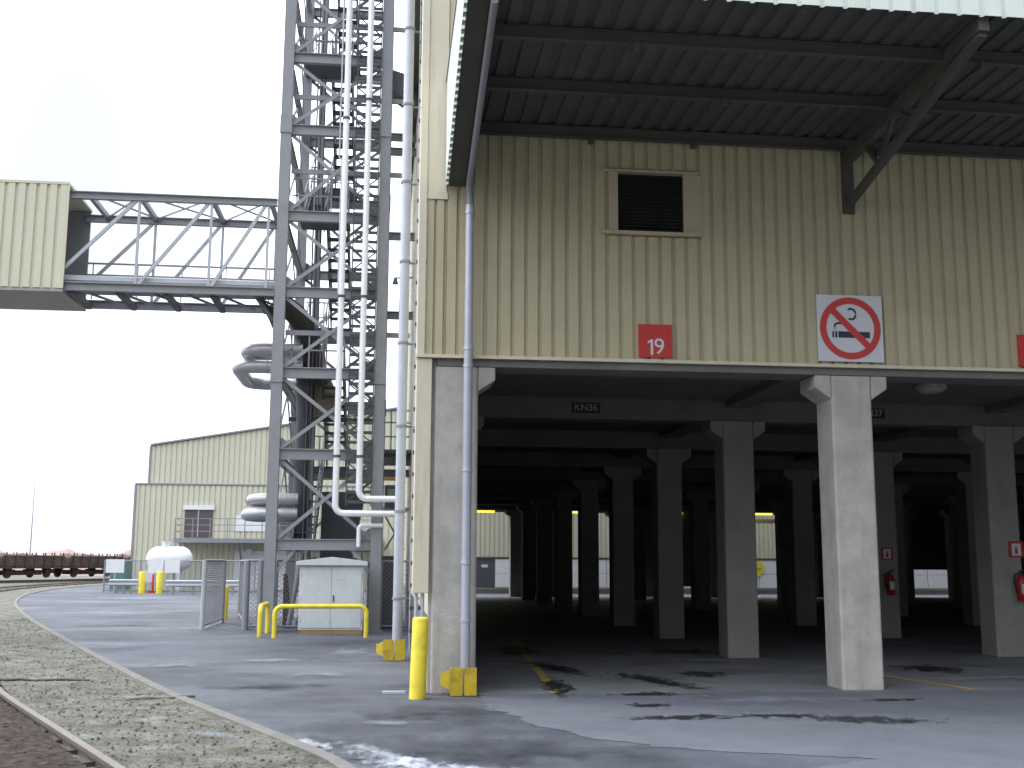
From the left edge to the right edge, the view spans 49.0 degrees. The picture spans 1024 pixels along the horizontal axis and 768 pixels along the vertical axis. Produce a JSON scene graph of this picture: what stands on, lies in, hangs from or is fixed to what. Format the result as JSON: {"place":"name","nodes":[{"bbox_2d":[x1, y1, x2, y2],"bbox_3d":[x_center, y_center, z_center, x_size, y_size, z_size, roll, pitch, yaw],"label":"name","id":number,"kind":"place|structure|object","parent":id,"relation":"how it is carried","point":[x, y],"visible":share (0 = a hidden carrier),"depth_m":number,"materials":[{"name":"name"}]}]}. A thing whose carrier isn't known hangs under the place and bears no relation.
{"place":"outdoors","nodes":[
{"label":"outdoors","id":0,"kind":"place"},
{"bbox_2d":[0,575,109,767],"bbox_3d":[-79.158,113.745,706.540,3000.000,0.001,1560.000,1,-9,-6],"label":"ground","id":1,"kind":"structure","parent":0,"point":[25,577],"depth_m":100.73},
{"bbox_2d":[29,479,35,553],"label":"lamp mast","id":2,"kind":"object","parent":1,"relation":"on","point":[32,522],"visible":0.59,"depth_m":109.69,"materials":[{"name":"grey metal"}]},
{"bbox_2d":[0,696,86,767],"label":"ballast bed","id":3,"kind":"object","parent":1,"relation":"on","point":[16,757],"visible":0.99,"depth_m":9.53,"materials":[{"name":"gravel"}]},
{"bbox_2d":[0,583,108,619],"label":"gravel verge","id":4,"kind":"structure","parent":1,"relation":"on","point":[7,607],"depth_m":47.20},
{"bbox_2d":[0,580,108,589],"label":"ballast bed","id":5,"kind":"object","parent":1,"relation":"on","point":[38,585],"visible":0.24,"depth_m":71.55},
{"bbox_2d":[0,578,109,582],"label":"railway track","id":6,"kind":"structure","parent":5,"relation":"on","point":[46,580],"depth_m":85.50,"materials":[{"name":"metal"}]},
{"bbox_2d":[0,552,64,577],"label":"stake wagon","id":7,"kind":"object","parent":6,"relation":"on","point":[28,564],"visible":1,"depth_m":82.52,"materials":[{"name":"metal"}]},
{"bbox_2d":[43,553,123,576],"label":"stake wagon","id":8,"kind":"object","parent":6,"relation":"on","point":[91,562],"visible":0.62,"depth_m":88.58,"materials":[{"name":"metal"}]},
{"bbox_2d":[0,581,124,767],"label":"railway track","id":9,"kind":"structure","parent":5,"relation":"on","point":[87,753],"depth_m":10.06,"materials":[{"name":"metal"}]},
{"bbox_2d":[0,617,334,767],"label":"gravel strip","id":10,"kind":"object","parent":1,"relation":"on","point":[232,745],"visible":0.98,"depth_m":11.69,"materials":[{"name":"grey gravel"}]},
{"bbox_2d":[0,678,89,680],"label":"wooden stick","id":11,"kind":"object","parent":10,"relation":"on","point":[24,679],"visible":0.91,"depth_m":14.95,"materials":[{"name":"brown wood"}]},
{"bbox_2d":[112,694,194,700],"bbox_3d":[-4.164,3.655,13.062,0.924,0.062,0.068,3,-10,-18],"label":"wooden stick","id":12,"kind":"object","parent":10,"relation":"on","point":[168,697],"visible":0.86,"depth_m":13.06,"materials":[{"name":"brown wood"}]},
{"bbox_2d":[0,617,326,767],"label":"loose stones","id":13,"kind":"object","parent":10,"relation":"on","point":[175,742],"visible":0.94,"depth_m":11.41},
{"bbox_2d":[0,549,130,575],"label":"earth hills","id":14,"kind":"structure","parent":0,"point":[70,551],"depth_m":126.92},
{"bbox_2d":[0,179,277,327],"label":"conveyor bridge","id":15,"kind":"structure","parent":0,"point":[46,243],"depth_m":27.06,"materials":[{"name":"grey paint"}]},
{"bbox_2d":[0,0,405,554],"label":"sky","id":16,"kind":"structure","parent":0,"point":[181,97],"materials":[{"name":"white"}]},
{"bbox_2d":[130,407,396,589],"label":"gabled building","id":17,"kind":"structure","parent":0,"point":[192,494],"depth_m":64.30,"materials":[{"name":"beige metal"}]},
{"bbox_2d":[183,505,214,536],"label":"door","id":18,"kind":"structure","parent":17,"relation":"in","point":[191,511],"depth_m":63.88,"materials":[{"name":"white paint"}]},
{"bbox_2d":[233,551,285,589],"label":"shutter door","id":19,"kind":"structure","parent":17,"relation":"in","point":[280,555],"depth_m":63.86,"materials":[{"name":"white paint"}]},
{"bbox_2d":[277,522,286,530],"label":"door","id":20,"kind":"structure","parent":17,"relation":"in","point":[283,528],"depth_m":64.35,"materials":[{"name":"grey metal"}]},
{"bbox_2d":[17,585,979,767],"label":"asphalt yard","id":21,"kind":"structure","parent":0,"point":[350,677],"depth_m":14.25,"materials":[{"name":"grey asphalt"}]},
{"bbox_2d":[105,559,124,592],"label":"notice board","id":22,"kind":"object","parent":21,"relation":"on","point":[114,566],"visible":1,"depth_m":57.24,"materials":[{"name":"white paint"}]},
{"bbox_2d":[109,561,131,589],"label":"green container","id":23,"kind":"object","parent":21,"relation":"on","point":[121,575],"visible":0.21,"depth_m":60.28,"materials":[{"name":"green metal"}]},
{"bbox_2d":[109,579,137,593],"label":"guard rail","id":24,"kind":"object","parent":21,"relation":"on","point":[116,583],"visible":1,"depth_m":55.55,"materials":[{"name":"grey metal"}]},
{"bbox_2d":[138,572,145,593],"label":"bollard","id":25,"kind":"object","parent":21,"relation":"on","point":[141,588],"visible":1,"depth_m":55.65,"materials":[{"name":"yellow metal"}]},
{"bbox_2d":[148,574,155,592],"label":"hydrant post","id":26,"kind":"object","parent":21,"relation":"on","point":[152,588],"visible":0.95,"depth_m":56.90,"materials":[{"name":"red metal"}]},
{"bbox_2d":[148,559,163,590],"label":"notice board","id":27,"kind":"object","parent":21,"relation":"on","point":[155,566],"visible":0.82,"depth_m":57.85,"materials":[{"name":"white paint"}]},
{"bbox_2d":[156,572,162,593],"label":"bollard","id":28,"kind":"object","parent":21,"relation":"on","point":[159,580],"visible":1,"depth_m":55.74,"materials":[{"name":"yellow metal"}]},
{"bbox_2d":[144,541,192,591],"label":"storage tank","id":29,"kind":"object","parent":21,"relation":"on","point":[165,550],"visible":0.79,"depth_m":59.68,"materials":[{"name":"white metal"}]},
{"bbox_2d":[164,559,179,592],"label":"notice board","id":30,"kind":"object","parent":21,"relation":"on","point":[172,566],"visible":1,"depth_m":57.93,"materials":[{"name":"white paint"}]},
{"bbox_2d":[103,560,255,592],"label":"fence","id":31,"kind":"object","parent":21,"relation":"on","point":[142,568],"visible":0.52,"depth_m":58.04,"materials":[{"name":"grey metal"}]},
{"bbox_2d":[13,584,355,767],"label":"kerb","id":32,"kind":"structure","parent":21,"relation":"on","point":[335,761],"depth_m":11.98,"materials":[{"name":"concrete"}]},
{"bbox_2d":[199,559,226,629],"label":"fence gate","id":33,"kind":"structure","parent":21,"relation":"on","point":[206,572],"depth_m":27.88,"materials":[{"name":"grey metal"}]},
{"bbox_2d":[237,560,250,619],"bbox_3d":[-7.510,5.722,31.226,0.164,1.648,9.442,3,-9,-14],"label":"fence","id":34,"kind":"object","parent":21,"relation":"on","point":[240,587],"visible":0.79,"depth_m":31.71,"materials":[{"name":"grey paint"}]},
{"bbox_2d":[240,682,312,686],"bbox_3d":[-3.169,3.882,14.513,4.060,0.001,2.320,1,-9,-6],"label":"damp patch","id":35,"kind":"object","parent":21,"relation":"on","point":[270,684],"visible":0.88,"depth_m":14.48,"materials":[{"name":"grey"}]},
{"bbox_2d":[271,604,368,637],"bbox_3d":[-4.083,5.055,23.953,2.032,0.710,0.099,2,-9,-9],"label":"hoop barrier","id":36,"kind":"object","parent":21,"relation":"on","point":[277,608],"visible":1,"depth_m":23.96,"materials":[{"name":"yellow metal"}]},
{"bbox_2d":[275,560,369,627],"bbox_3d":[-4.478,4.983,26.494,2.191,1.648,0.060,1,-9,-8],"label":"fence","id":37,"kind":"object","parent":21,"relation":"on","point":[277,596],"visible":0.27,"depth_m":26.41,"materials":[{"name":"grey metal"}]},
{"bbox_2d":[296,557,367,633],"bbox_3d":[-4.097,4.798,25.520,1.590,1.710,0.800,1,-9,-6],"label":"electrical cabinet","id":38,"kind":"object","parent":21,"relation":"on","point":[331,580],"visible":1,"depth_m":25.21,"materials":[{"name":"metal"}]},
{"bbox_2d":[309,492,364,559],"bbox_3d":[-4.628,4.601,29.669,1.400,3.400,1.700,1,-9,-6],"label":"dust hopper","id":39,"kind":"object","parent":21,"relation":"on","point":[334,525],"visible":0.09,"depth_m":29.07,"materials":[{"name":"grey metal"}]},
{"bbox_2d":[262,0,417,631],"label":"steel tower","id":40,"kind":"structure","parent":21,"relation":"on","point":[312,208],"depth_m":27.88,"materials":[{"name":"grey metal"}]},
{"bbox_2d":[232,360,302,390],"bbox_3d":[-6.333,-0.216,29.580,1.820,0.384,2.954,1,-9,-6],"label":"silver duct","id":41,"kind":"object","parent":40,"relation":"attached to","point":[242,370],"visible":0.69,"depth_m":28.32,"materials":[{"name":"grey metal"}]},
{"bbox_2d":[241,508,297,522],"bbox_3d":[-6.044,3.276,28.040,1.425,0.332,1.302,1,-9,-6],"label":"silver duct","id":42,"kind":"object","parent":40,"relation":"attached to","point":[288,515],"visible":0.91,"depth_m":27.48,"materials":[{"name":"grey metal"}]},
{"bbox_2d":[245,493,298,507],"bbox_3d":[-5.992,2.922,28.102,1.322,0.332,1.102,1,-9,-6],"label":"silver duct","id":43,"kind":"object","parent":40,"relation":"attached to","point":[285,500],"visible":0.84,"depth_m":27.65,"materials":[{"name":"grey metal"}]},
{"bbox_2d":[241,343,303,360],"bbox_3d":[-6.118,-0.749,28.772,1.590,0.384,1.554,1,-9,-6],"label":"silver duct","id":44,"kind":"object","parent":40,"relation":"attached to","point":[257,351],"visible":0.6,"depth_m":28.10,"materials":[{"name":"grey metal"}]},
{"bbox_2d":[285,298,322,538],"bbox_3d":[-5.399,0.849,28.144,0.778,6.130,1.446,-5,-10,29],"label":"conveyor chute","id":45,"kind":"object","parent":40,"relation":"attached to","point":[296,318],"visible":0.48,"depth_m":28.32,"materials":[{"name":"metal"}]},
{"bbox_2d":[288,380,371,421],"bbox_3d":[-4.691,0.236,29.285,2.200,1.500,1.000,1,-9,-6],"label":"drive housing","id":46,"kind":"object","parent":40,"relation":"attached to","point":[327,404],"visible":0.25,"depth_m":28.86,"materials":[{"name":"grey metal"}]},
{"bbox_2d":[337,0,344,292],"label":"conduit pipe","id":47,"kind":"object","parent":40,"relation":"attached to","point":[340,158],"visible":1,"depth_m":27.74,"materials":[{"name":"grey metal"}]},
{"bbox_2d":[288,475,395,480],"bbox_3d":[-4.853,2.757,33.043,3.400,0.150,0.150,1,-9,-6],"label":"gas pipe","id":48,"kind":"object","parent":40,"relation":"attached to","point":[389,478],"visible":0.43,"depth_m":33.03,"materials":[{"name":"metal"}]},
{"bbox_2d":[332,0,394,516],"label":"jacketed pipe","id":49,"kind":"object","parent":40,"relation":"attached to","point":[337,510],"visible":0.94,"depth_m":26.93,"materials":[{"name":"grey metal"}]},
{"bbox_2d":[356,523,382,546],"bbox_3d":[-3.351,3.557,26.412,0.610,0.550,0.100,1,-9,-6],"label":"pipe stub","id":50,"kind":"object","parent":40,"relation":"attached to","point":[366,525],"visible":1,"depth_m":26.39,"materials":[{"name":"silver metal"}]},
{"bbox_2d":[356,0,394,501],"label":"jacketed pipe","id":51,"kind":"object","parent":40,"relation":"attached to","point":[361,496],"visible":0.94,"depth_m":27.06,"materials":[{"name":"grey metal"}]},
{"bbox_2d":[354,745,410,762],"bbox_3d":[-1.079,3.071,9.324,0.812,0.001,3.770,6,-11,-34],"label":"powder patch","id":52,"kind":"object","parent":21,"relation":"on","point":[389,756],"visible":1,"depth_m":9.28,"materials":[{"name":"white"}]},
{"bbox_2d":[381,556,393,628],"bbox_3d":[-2.930,5.077,27.364,0.540,1.750,0.150,1,-9,-6],"label":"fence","id":53,"kind":"object","parent":21,"relation":"on","point":[388,586],"visible":0.31,"depth_m":27.29,"materials":[{"name":"grey metal"}]},
{"bbox_2d":[376,640,404,660],"bbox_3d":[-2.024,4.372,18.456,0.528,0.330,0.180,-2,-9,16],"label":"pipe guard","id":54,"kind":"object","parent":21,"relation":"on","point":[385,650],"visible":1,"depth_m":18.41,"materials":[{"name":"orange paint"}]},
{"bbox_2d":[382,691,405,693],"bbox_3d":[-1.454,3.790,13.793,0.290,0.031,0.080,1,-9,-6],"label":"plank","id":55,"kind":"object","parent":21,"relation":"on","point":[393,692],"visible":1,"depth_m":13.75,"materials":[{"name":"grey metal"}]},
{"bbox_2d":[380,560,408,629],"bbox_3d":[-2.817,5.039,26.797,0.660,1.648,0.057,1,-9,-6],"label":"fence","id":56,"kind":"object","parent":21,"relation":"on","point":[406,595],"visible":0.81,"depth_m":26.78,"materials":[{"name":"grey metal"}]},
{"bbox_2d":[371,755,426,767],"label":"powder patch","id":57,"kind":"object","parent":21,"relation":"on","point":[407,763],"visible":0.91,"depth_m":8.93,"materials":[{"name":"white"}]},
{"bbox_2d":[409,617,428,699],"bbox_3d":[-1.109,3.267,13.395,0.196,0.950,0.196,3,-9,-6],"label":"bollard","id":58,"kind":"object","parent":21,"relation":"on","point":[418,664],"visible":1,"depth_m":13.32,"materials":[{"name":"yellow metal"}]},
{"bbox_2d":[367,704,472,715],"bbox_3d":[-0.885,3.507,12.078,4.060,0.001,4.350,1,-9,-6],"label":"damp patch","id":59,"kind":"object","parent":21,"relation":"on","point":[416,711],"visible":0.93,"depth_m":11.98,"materials":[{"name":"grey"}]},
{"bbox_2d":[440,667,476,695],"bbox_3d":[-0.674,3.609,13.626,0.490,0.330,0.177,-3,-10,18],"label":"pipe guard","id":60,"kind":"object","parent":21,"relation":"on","point":[451,679],"visible":1,"depth_m":13.58,"materials":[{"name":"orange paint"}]},
{"bbox_2d":[381,740,551,759],"bbox_3d":[-0.499,3.103,9.537,6.960,0.001,4.350,-1,-9,6],"label":"damp patch","id":61,"kind":"object","parent":21,"relation":"on","point":[462,750],"visible":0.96,"depth_m":9.52,"materials":[{"name":"grey"}]},
{"bbox_2d":[476,512,947,594],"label":"building","id":62,"kind":"structure","parent":21,"relation":"on","point":[492,564],"depth_m":59.97,"materials":[{"name":"metal"}]},
{"bbox_2d":[476,559,494,587],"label":"door","id":63,"kind":"structure","parent":62,"relation":"in","point":[484,575],"depth_m":59.34,"materials":[{"name":"grey metal"}]},
{"bbox_2d":[757,561,763,575],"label":"round sign","id":64,"kind":"object","parent":62,"relation":"attached to","point":[760,568],"visible":0.49,"depth_m":60.96,"materials":[{"name":"yellow metal"}]},
{"label":"powder patch","id":65,"kind":"structure","parent":21,"relation":"on","visible":0},
{"bbox_2d":[241,559,263,629],"bbox_3d":[-6.123,4.982,26.538,0.480,1.648,0.143,1,-9,-6],"label":"fence","id":66,"kind":"object","parent":65,"relation":"on","point":[246,596],"visible":0.88,"depth_m":26.50,"materials":[{"name":"grey metal"}]},
{"bbox_2d":[257,602,269,636],"bbox_3d":[-5.460,5.168,24.698,0.100,0.709,1.498,1,-9,-5],"label":"hoop barrier","id":67,"kind":"object","parent":65,"relation":"on","point":[267,618],"visible":1,"depth_m":24.14,"materials":[{"name":"yellow metal"}]},
{"bbox_2d":[282,574,289,624],"bbox_3d":[-5.537,5.345,27.692,0.240,1.300,0.050,1,-9,-6],"label":"fence","id":68,"kind":"object","parent":65,"relation":"on","point":[285,583],"visible":0.43,"depth_m":27.68,"materials":[{"name":"metal"}]},
{"bbox_2d":[286,553,304,624],"bbox_3d":[-5.364,5.106,27.774,0.119,1.835,0.672,-3,-10,20],"label":"leaning pole","id":69,"kind":"object","parent":65,"relation":"on","point":[294,591],"visible":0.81,"depth_m":27.72,"materials":[{"name":"grey metal"}]},
{"label":"powder patch","id":70,"kind":"structure","parent":21,"relation":"on","visible":0},
{"bbox_2d":[165,580,238,594],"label":"guard rail","id":71,"kind":"object","parent":70,"relation":"on","point":[194,583],"visible":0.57,"depth_m":53.98,"materials":[{"name":"grey metal"}]},
{"label":"powder patch","id":72,"kind":"structure","parent":21,"relation":"on","visible":0},
{"bbox_2d":[224,586,228,619],"bbox_3d":[-8.022,6.106,31.342,0.200,0.920,0.200,1,-9,-6],"label":"bollard","id":73,"kind":"object","parent":72,"relation":"on","point":[226,602],"visible":0.46,"depth_m":31.28,"materials":[{"name":"yellow metal"}]},
{"bbox_2d":[476,594,947,596],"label":"road","id":74,"kind":"structure","parent":0,"point":[685,595],"depth_m":56.90,"materials":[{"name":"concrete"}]},
{"bbox_2d":[426,596,1023,694],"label":"floor","id":75,"kind":"structure","parent":0,"point":[936,631],"depth_m":20.04,"materials":[{"name":"concrete"}]},
{"bbox_2d":[490,645,539,657],"bbox_3d":[0.069,4.888,20.625,2.102,0.001,6.960,1,-9,-6],"label":"oil stain","id":76,"kind":"object","parent":75,"relation":"on","point":[511,648],"visible":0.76,"depth_m":20.52,"materials":[{"name":"black liquid"}]},
{"bbox_2d":[513,641,557,692],"bbox_3d":[0.308,4.555,18.488,0.120,0.001,9.367,1,-9,-3],"label":"lane marking","id":77,"kind":"object","parent":75,"relation":"on","point":[541,674],"visible":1,"depth_m":17.09,"materials":[{"name":"yellow paint"}]},
{"bbox_2d":[529,661,587,675],"bbox_3d":[0.653,4.349,17.210,1.472,0.001,6.032,3,-9,-16],"label":"oil stain","id":78,"kind":"object","parent":75,"relation":"on","point":[556,668],"visible":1,"depth_m":17.22,"materials":[{"name":"black liquid"}]},
{"bbox_2d":[543,680,574,694],"bbox_3d":[0.591,3.938,14.620,1.051,0.001,5.104,1,-9,-2],"label":"oil stain","id":79,"kind":"object","parent":75,"relation":"on","point":[551,685],"visible":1,"depth_m":14.59,"materials":[{"name":"black liquid"}]},
{"bbox_2d":[606,672,700,688],"bbox_3d":[1.955,4.078,15.463,1.262,0.001,6.496,4,-10,-21],"label":"oil stain","id":80,"kind":"object","parent":75,"relation":"on","point":[654,680],"visible":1,"depth_m":15.40,"materials":[{"name":"black liquid"}]},
{"bbox_2d":[681,671,724,676],"bbox_3d":[2.762,4.221,16.346,2.102,0.001,2.320,1,-9,-6],"label":"oil stain","id":81,"kind":"object","parent":75,"relation":"on","point":[704,673],"visible":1,"depth_m":16.38,"materials":[{"name":"black liquid"}]},
{"bbox_2d":[403,0,1023,693],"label":"warehouse","id":82,"kind":"structure","parent":75,"relation":"on","point":[727,190],"depth_m":15.13,"materials":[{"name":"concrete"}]},
{"bbox_2d":[383,485,409,510],"bbox_3d":[-2.896,2.881,28.195,0.650,0.650,0.510,1,-9,-6],"label":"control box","id":83,"kind":"object","parent":82,"relation":"attached to","point":[390,491],"visible":0.5,"depth_m":27.95,"materials":[{"name":"grey metal"}]},
{"bbox_2d":[392,0,421,653],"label":"downpipe","id":84,"kind":"object","parent":82,"relation":"attached to","point":[402,426],"visible":0.91,"depth_m":19.44,"materials":[{"name":"grey metal"}]},
{"bbox_2d":[408,0,430,651],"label":"cable ladder","id":85,"kind":"object","parent":82,"relation":"attached to","point":[412,494],"visible":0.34,"depth_m":17.27,"materials":[{"name":"grey metal"}]},
{"bbox_2d":[460,0,498,691],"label":"downpipe","id":86,"kind":"object","parent":82,"relation":"attached to","point":[468,367],"visible":0.98,"depth_m":14.05,"materials":[{"name":"grey metal"}]},
{"bbox_2d":[572,402,599,412],"bbox_3d":[1.296,0.416,19.683,0.500,0.180,0.021,1,-9,-6],"label":"code plate","id":87,"kind":"object","parent":82,"relation":"attached to","point":[578,407],"visible":1,"depth_m":19.68,"materials":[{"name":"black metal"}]},
{"bbox_2d":[601,168,701,238],"bbox_3d":[1.878,-2.429,15.106,1.365,0.905,0.128,1,-9,-6],"label":"vent","id":88,"kind":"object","parent":82,"relation":"in","point":[638,205],"depth_m":15.13,"materials":[{"name":"black metal"}]},
{"bbox_2d":[638,324,672,357],"bbox_3d":[1.889,-0.567,14.794,0.450,0.440,0.034,1,-9,-6],"label":"number sign","id":89,"kind":"object","parent":82,"relation":"attached to","point":[654,340],"visible":1,"depth_m":14.78,"materials":[{"name":"red metal"}]},
{"bbox_2d":[816,294,883,362],"bbox_3d":[4.550,-0.747,15.106,0.910,0.910,0.045,1,-9,-6],"label":"no smoking sign","id":90,"kind":"object","parent":82,"relation":"attached to","point":[849,328],"visible":1,"depth_m":15.09,"materials":[{"name":"white"}]},
{"bbox_2d":[871,408,884,418],"bbox_3d":[6.485,0.531,20.246,0.500,0.180,0.021,1,-9,-6],"label":"code plate","id":91,"kind":"object","parent":82,"relation":"attached to","point":[878,413],"visible":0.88,"depth_m":20.25,"materials":[{"name":"black plastic"}]},
{"bbox_2d":[881,547,892,559],"bbox_3d":[8.323,3.762,24.905,0.280,0.280,0.020,1,-9,-6],"label":"extinguisher sign","id":92,"kind":"object","parent":82,"relation":"attached to","point":[886,553],"visible":1,"depth_m":24.90,"materials":[{"name":"red plastic"}]},
{"bbox_2d":[884,570,894,594],"bbox_3d":[8.318,4.367,24.705,0.210,0.542,0.188,-5,-11,31],"label":"fire extinguisher","id":93,"kind":"object","parent":82,"relation":"attached to","point":[889,584],"visible":1,"depth_m":24.64,"materials":[{"name":"red metal"}]},
{"bbox_2d":[915,383,946,393],"bbox_3d":[6.703,0.061,17.957,0.480,0.151,0.480,1,-9,-6],"label":"ceiling lamp","id":94,"kind":"object","parent":82,"relation":"hanging from","point":[923,388],"visible":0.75,"depth_m":17.81,"materials":[{"name":"plastic"}]},
{"bbox_2d":[1008,541,1023,556],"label":"extinguisher sign","id":95,"kind":"object","parent":82,"relation":"attached to","point":[1015,548],"visible":1,"depth_m":20.08,"materials":[{"name":"red plastic"}]},
{"bbox_2d":[1014,570,1023,600],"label":"fire extinguisher","id":96,"kind":"object","parent":82,"relation":"attached to","point":[1019,584],"visible":1,"depth_m":19.84,"materials":[{"name":"red metal"}]},
{"bbox_2d":[1016,335,1023,366],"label":"number sign","id":97,"kind":"object","parent":82,"relation":"attached to","point":[1020,344],"visible":1,"depth_m":15.33,"materials":[{"name":"red metal"}]},
{"bbox_2d":[890,664,960,673],"bbox_3d":[6.473,4.395,17.345,2.523,0.001,3.712,1,-9,-6],"label":"oil stain","id":98,"kind":"object","parent":75,"relation":"on","point":[929,668],"visible":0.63,"depth_m":17.34,"materials":[{"name":"black liquid"}]},
{"bbox_2d":[884,675,973,689],"bbox_3d":[5.497,4.175,15.947,0.120,0.001,3.070,3,-10,-18],"label":"lane marking","id":99,"kind":"object","parent":75,"relation":"on","point":[929,682],"visible":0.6,"depth_m":15.34,"materials":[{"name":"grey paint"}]},
{"bbox_2d":[477,690,1023,767],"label":"concrete apron","id":100,"kind":"object","parent":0,"point":[972,729],"visible":1,"depth_m":11.39,"materials":[{"name":"grey concrete"}]},
{"bbox_2d":[608,692,673,695],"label":"oil stain","id":101,"kind":"object","parent":100,"relation":"on","point":[655,693],"visible":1,"depth_m":13.86,"materials":[{"name":"black liquid"}]},
{"bbox_2d":[628,703,669,706],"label":"oil stain","id":102,"kind":"object","parent":100,"relation":"on","point":[650,704],"visible":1,"depth_m":12.78,"materials":[{"name":"black liquid"}]},
{"bbox_2d":[630,714,732,719],"bbox_3d":[1.815,3.493,11.771,3.154,0.001,1.021,2,-9,-10],"label":"oil stain","id":103,"kind":"object","parent":100,"relation":"on","point":[684,717],"visible":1,"depth_m":11.75,"materials":[{"name":"black liquid"}]},
{"bbox_2d":[740,714,814,716],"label":"oil stain","id":104,"kind":"object","parent":100,"relation":"on","point":[783,715],"visible":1,"depth_m":11.93,"materials":[{"name":"black liquid"}]},
{"bbox_2d":[796,715,924,722],"bbox_3d":[3.692,3.478,11.627,3.785,0.001,1.392,-1,-9,8],"label":"oil stain","id":105,"kind":"object","parent":100,"relation":"on","point":[847,718],"visible":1,"depth_m":11.64,"materials":[{"name":"black liquid"}]},
{"bbox_2d":[867,698,921,700],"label":"oil stain","id":106,"kind":"object","parent":100,"relation":"on","point":[891,699],"visible":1,"depth_m":13.34,"materials":[{"name":"black liquid"}]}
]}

